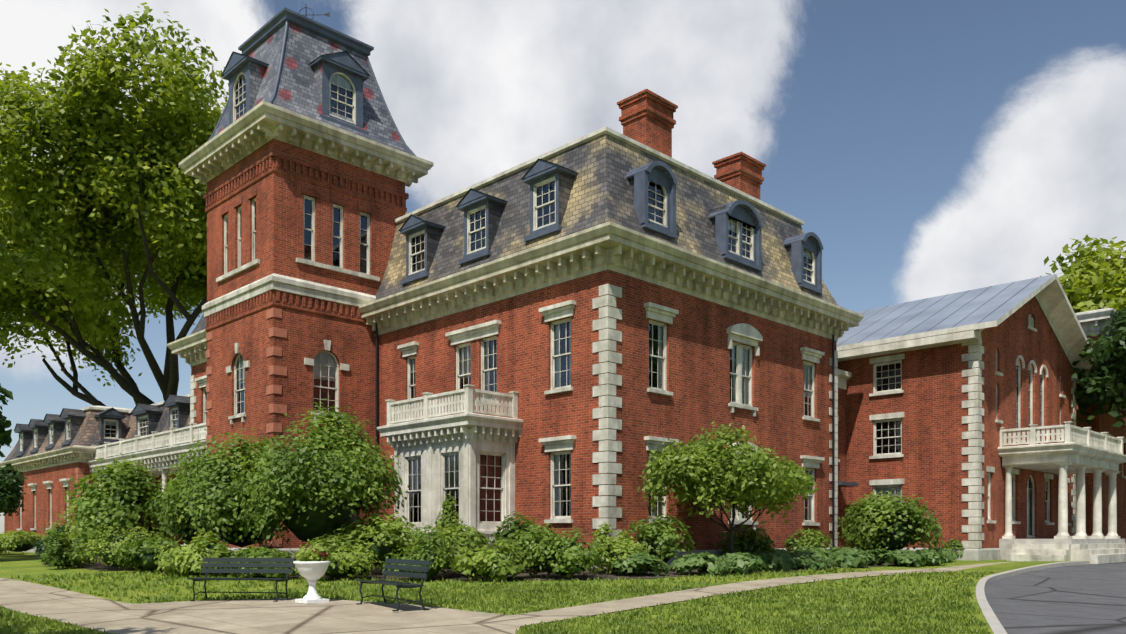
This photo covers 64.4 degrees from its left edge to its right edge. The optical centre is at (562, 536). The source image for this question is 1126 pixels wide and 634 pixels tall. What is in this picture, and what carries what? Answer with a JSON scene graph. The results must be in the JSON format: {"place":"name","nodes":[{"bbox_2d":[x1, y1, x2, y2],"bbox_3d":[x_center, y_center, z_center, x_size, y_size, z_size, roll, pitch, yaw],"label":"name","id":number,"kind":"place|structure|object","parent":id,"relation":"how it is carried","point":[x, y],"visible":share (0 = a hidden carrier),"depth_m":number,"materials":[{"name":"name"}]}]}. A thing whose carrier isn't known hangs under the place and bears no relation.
{"place":"outdoors","nodes":[
{"label":"outdoors","id":0,"kind":"place"},
{"bbox_2d":[0,2,406,405],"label":"tree","id":1,"kind":"object","parent":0,"point":[89,131],"depth_m":63.68,"materials":[{"name":"green plant"}]},
{"bbox_2d":[0,551,1016,633],"bbox_3d":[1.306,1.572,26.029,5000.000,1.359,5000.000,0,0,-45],"label":"lawn","id":2,"kind":"structure","parent":0,"point":[21,565],"depth_m":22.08,"materials":[{"name":"green plant"}]},
{"bbox_2d":[0,383,12,457],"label":"tree","id":3,"kind":"object","parent":2,"relation":"on","point":[5,438],"visible":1,"depth_m":95.08,"materials":[{"name":"green plant"}]},
{"bbox_2d":[0,464,26,516],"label":"tree","id":4,"kind":"object","parent":2,"relation":"on","point":[11,497],"depth_m":40.39,"materials":[{"name":"green plant"}]},
{"bbox_2d":[0,530,43,553],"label":"shrub","id":5,"kind":"object","parent":2,"relation":"on","point":[8,540],"depth_m":44.47,"materials":[{"name":"green plant"}]},
{"bbox_2d":[37,509,76,540],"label":"low shrub","id":6,"kind":"object","parent":2,"relation":"on","point":[58,523],"depth_m":37.20,"materials":[{"name":"green plant"}]},
{"bbox_2d":[40,530,92,568],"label":"low shrub","id":7,"kind":"object","parent":2,"relation":"on","point":[69,553],"depth_m":29.99,"materials":[{"name":"green plant"}]},
{"bbox_2d":[33,530,99,566],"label":"low shrub","id":8,"kind":"object","parent":2,"relation":"on","point":[39,550],"visible":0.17,"depth_m":32.78,"materials":[{"name":"green plant"}]},
{"bbox_2d":[45,526,98,567],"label":"low shrub","id":9,"kind":"object","parent":2,"relation":"on","point":[73,536],"depth_m":31.46,"materials":[{"name":"green plant"}]},
{"bbox_2d":[0,394,206,551],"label":"wing","id":10,"kind":"structure","parent":2,"relation":"on","point":[50,455],"depth_m":46.93,"materials":[{"name":"red brick"}]},
{"bbox_2d":[62,453,163,561],"bbox_3d":[-14.989,-0.969,30.163,3.520,3.659,3.592,0,0,-45],"label":"bush","id":11,"kind":"object","parent":2,"relation":"on","point":[130,481],"depth_m":29.26,"materials":[{"name":"green plant"}]},
{"bbox_2d":[77,520,162,568],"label":"low shrub","id":12,"kind":"object","parent":2,"relation":"on","point":[103,543],"depth_m":28.01,"materials":[{"name":"green plant"}]},
{"bbox_2d":[115,535,180,571],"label":"low shrub","id":13,"kind":"object","parent":2,"relation":"on","point":[128,554],"depth_m":26.70,"materials":[{"name":"green plant"}]},
{"bbox_2d":[148,516,172,543],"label":"porch shrub","id":14,"kind":"object","parent":2,"relation":"on","point":[162,534],"visible":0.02,"depth_m":35.93,"materials":[{"name":"green plant"}]},
{"bbox_2d":[167,313,206,472],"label":"block","id":15,"kind":"structure","parent":2,"relation":"on","point":[191,348],"depth_m":40.21,"materials":[{"name":"brick"}]},
{"bbox_2d":[154,528,241,576],"bbox_3d":[-10.480,0.487,26.087,2.616,1.498,2.895,0,0,-45],"label":"low shrub","id":16,"kind":"object","parent":2,"relation":"on","point":[182,558],"depth_m":25.19,"materials":[{"name":"green plant"}]},
{"bbox_2d":[139,398,408,549],"bbox_3d":[-9.182,-1.721,27.979,5.716,4.863,10.150,0,0,-45],"label":"bush","id":17,"kind":"object","parent":2,"relation":"on","point":[357,469],"depth_m":25.95,"materials":[{"name":"green plant"}]},
{"bbox_2d":[179,7,433,558],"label":"tower","id":18,"kind":"structure","parent":2,"relation":"on","point":[305,164],"depth_m":33.41,"materials":[{"name":"brick"}]},
{"bbox_2d":[328,512,495,568],"bbox_3d":[-4.254,0.166,25.074,3.165,1.803,5.235,0,0,-45],"label":"bay shrub","id":19,"kind":"object","parent":2,"relation":"on","point":[393,529],"depth_m":24.86,"materials":[{"name":"green plant"}]},
{"bbox_2d":[381,525,457,579],"bbox_3d":[-3.704,0.458,23.302,2.344,1.611,2.326,0,0,-45],"label":"low shrub","id":20,"kind":"object","parent":2,"relation":"on","point":[441,552],"depth_m":22.96,"materials":[{"name":"green plant"}]},
{"bbox_2d":[435,494,462,534],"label":"shrub","id":21,"kind":"object","parent":2,"relation":"on","point":[446,507],"depth_m":25.68,"materials":[{"name":"green plant"}]},
{"bbox_2d":[448,537,531,581],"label":"low shrub","id":22,"kind":"object","parent":2,"relation":"on","point":[511,563],"depth_m":22.14,"materials":[{"name":"green plant"}]},
{"bbox_2d":[490,510,563,571],"bbox_3d":[-0.945,0.255,25.113,2.340,1.988,2.396,0,0,-45],"label":"low shrub","id":23,"kind":"object","parent":2,"relation":"on","point":[514,530],"depth_m":24.66,"materials":[{"name":"green plant"}]},
{"bbox_2d":[513,522,607,577],"bbox_3d":[-0.047,0.387,22.832,2.057,1.519,2.586,0,0,-45],"label":"low shrub","id":24,"kind":"object","parent":2,"relation":"on","point":[575,555],"depth_m":22.34,"materials":[{"name":"green plant"}]},
{"bbox_2d":[0,557,1125,633],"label":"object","id":25,"kind":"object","parent":2,"relation":"on","point":[1051,597],"visible":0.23,"depth_m":16.85,"materials":[{"name":"concrete"}]},
{"bbox_2d":[187,558,294,601],"bbox_3d":[-6.673,0.890,18.524,2.050,0.888,0.682,0,0,8],"label":"park bench","id":26,"kind":"object","parent":25,"relation":"on","point":[288,565],"visible":0.94,"depth_m":18.73,"materials":[{"name":"paint"}]},
{"bbox_2d":[230,545,299,577],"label":"low shrub","id":27,"kind":"object","parent":25,"relation":"on","point":[256,552],"depth_m":24.45,"materials":[{"name":"green plant"}]},
{"bbox_2d":[293,561,330,603],"bbox_3d":[-4.979,0.896,17.740,0.714,0.826,0.722,0,0,-45],"label":"urn planter","id":28,"kind":"object","parent":25,"relation":"on","point":[312,572],"visible":0.96,"depth_m":17.57,"materials":[{"name":"white stone"}]},
{"bbox_2d":[293,544,333,563],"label":"plant leaves","id":29,"kind":"object","parent":28,"relation":"in","point":[305,555],"visible":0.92,"depth_m":17.56,"materials":[{"name":"green plant"}]},
{"bbox_2d":[304,548,328,557],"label":"flowers","id":30,"kind":"object","parent":28,"relation":"in","point":[323,554],"visible":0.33,"depth_m":17.70,"materials":[{"name":"plant"}]},
{"bbox_2d":[292,534,381,579],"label":"low shrub","id":31,"kind":"object","parent":25,"relation":"on","point":[340,552],"depth_m":23.79,"materials":[{"name":"green plant"}]},
{"bbox_2d":[356,558,430,611],"bbox_3d":[-3.179,0.873,16.568,0.682,0.888,2.050,0,0,-33],"label":"park bench","id":32,"kind":"object","parent":25,"relation":"on","point":[422,576],"visible":0.96,"depth_m":16.48,"materials":[{"name":"paint"}]},
{"bbox_2d":[584,521,654,574],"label":"low shrub","id":33,"kind":"object","parent":25,"relation":"on","point":[625,546],"depth_m":23.72,"materials":[{"name":"green plant"}]},
{"bbox_2d":[611,552,668,575],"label":"hosta leaves","id":34,"kind":"object","parent":25,"relation":"on","point":[658,566],"visible":0.85,"depth_m":23.15,"materials":[{"name":"green plant"}]},
{"bbox_2d":[624,514,695,562],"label":"shrub","id":35,"kind":"object","parent":25,"relation":"on","point":[668,539],"depth_m":25.25,"materials":[{"name":"green plant"}]},
{"bbox_2d":[714,522,774,556],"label":"shrub","id":36,"kind":"object","parent":25,"relation":"on","point":[763,542],"depth_m":28.63,"materials":[{"name":"green plant"}]},
{"bbox_2d":[783,528,835,552],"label":"shrub","id":37,"kind":"object","parent":25,"relation":"on","point":[809,539],"depth_m":31.85,"materials":[{"name":"green plant"}]},
{"bbox_2d":[794,547,831,553],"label":"hosta leaves","id":38,"kind":"object","parent":25,"relation":"on","point":[814,548],"visible":0.08,"depth_m":30.53,"materials":[{"name":"green plant"}]},
{"bbox_2d":[845,540,874,550],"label":"shrub","id":39,"kind":"object","parent":25,"relation":"on","point":[856,546],"depth_m":35.60,"materials":[{"name":"green plant"}]},
{"bbox_2d":[836,490,946,551],"bbox_3d":[12.187,-0.495,33.237,3.743,2.526,3.868,0,0,-45],"label":"shrub","id":40,"kind":"object","parent":25,"relation":"on","point":[860,526],"depth_m":32.44,"materials":[{"name":"green plant"}]},
{"bbox_2d":[921,546,956,562],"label":"hosta leaves","id":41,"kind":"object","parent":25,"relation":"on","point":[947,552],"visible":0.33,"depth_m":33.11,"materials":[{"name":"green plant"}]},
{"bbox_2d":[1040,235,1125,312],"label":"tree","id":42,"kind":"object","parent":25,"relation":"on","point":[1090,284],"visible":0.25,"depth_m":53.44,"materials":[{"name":"green plant"}]},
{"bbox_2d":[1071,308,1125,426],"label":"tree","id":43,"kind":"object","parent":25,"relation":"on","point":[1104,384],"depth_m":40.61,"materials":[{"name":"green plant"}]},
{"bbox_2d":[359,89,863,567],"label":"block","id":44,"kind":"structure","parent":2,"relation":"on","point":[574,332],"depth_m":29.00,"materials":[{"name":"brick"}]},
{"bbox_2d":[669,551,728,575],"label":"hosta leaves","id":45,"kind":"object","parent":2,"relation":"on","point":[707,562],"visible":0.92,"depth_m":23.76,"materials":[{"name":"green plant"}]},
{"bbox_2d":[638,422,818,553],"bbox_3d":[5.001,-1.051,26.498,5.390,4.683,5.048,0,0,-45],"label":"tree","id":46,"kind":"object","parent":2,"relation":"on","point":[763,477],"depth_m":25.38,"materials":[{"name":"green plant"}]},
{"bbox_2d":[719,552,766,574],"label":"hosta leaves","id":47,"kind":"object","parent":2,"relation":"on","point":[742,563],"visible":0.88,"depth_m":24.48,"materials":[{"name":"green plant"}]},
{"bbox_2d":[743,551,785,569],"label":"hosta leaves","id":48,"kind":"object","parent":2,"relation":"on","point":[775,562],"visible":0.35,"depth_m":26.06,"materials":[{"name":"green plant"}]},
{"bbox_2d":[756,549,798,569],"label":"hosta leaves","id":49,"kind":"object","parent":2,"relation":"on","point":[790,562],"visible":0.42,"depth_m":27.02,"materials":[{"name":"green plant"}]},
{"bbox_2d":[768,548,791,553],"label":"hosta leaves","id":50,"kind":"object","parent":2,"relation":"on","point":[781,550],"visible":0.04,"depth_m":28.93,"materials":[{"name":"green plant"}]},
{"bbox_2d":[787,550,829,569],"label":"hosta leaves","id":51,"kind":"object","parent":2,"relation":"on","point":[809,560],"visible":0.67,"depth_m":27.38,"materials":[{"name":"green plant"}]},
{"bbox_2d":[802,549,835,567],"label":"hosta leaves","id":52,"kind":"object","parent":2,"relation":"on","point":[831,560],"visible":0.15,"depth_m":28.74,"materials":[{"name":"green plant"}]},
{"bbox_2d":[828,546,852,551],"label":"hosta leaves","id":53,"kind":"object","parent":2,"relation":"on","point":[834,549],"visible":0.04,"depth_m":31.57,"materials":[{"name":"green plant"}]},
{"bbox_2d":[828,549,870,567],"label":"hosta leaves","id":54,"kind":"object","parent":2,"relation":"on","point":[855,558],"visible":0.94,"depth_m":28.96,"materials":[{"name":"green plant"}]},
{"bbox_2d":[832,548,872,562],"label":"hosta leaves","id":55,"kind":"object","parent":2,"relation":"on","point":[868,554],"visible":0.12,"depth_m":30.34,"materials":[{"name":"green plant"}]},
{"bbox_2d":[866,548,900,565],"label":"hosta leaves","id":56,"kind":"object","parent":2,"relation":"on","point":[879,555],"visible":0.67,"depth_m":30.83,"materials":[{"name":"green plant"}]},
{"bbox_2d":[882,549,928,566],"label":"hosta leaves","id":57,"kind":"object","parent":2,"relation":"on","point":[908,557],"visible":0.75,"depth_m":30.68,"materials":[{"name":"green plant"}]},
{"bbox_2d":[912,548,947,565],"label":"hosta leaves","id":58,"kind":"object","parent":2,"relation":"on","point":[935,557],"visible":0.6,"depth_m":31.52,"materials":[{"name":"green plant"}]},
{"bbox_2d":[943,539,963,558],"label":"shrub","id":59,"kind":"object","parent":2,"relation":"on","point":[957,543],"visible":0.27,"depth_m":34.59,"materials":[{"name":"green plant"}]},
{"bbox_2d":[837,274,1125,563],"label":"building wing","id":60,"kind":"structure","parent":2,"relation":"on","point":[961,412],"depth_m":36.08,"materials":[{"name":"brick"}]},
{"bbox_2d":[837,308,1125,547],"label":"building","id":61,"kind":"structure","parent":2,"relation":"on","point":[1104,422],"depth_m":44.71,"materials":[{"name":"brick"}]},
{"bbox_2d":[0,0,1125,533],"label":"sky","id":62,"kind":"structure","parent":0,"point":[930,148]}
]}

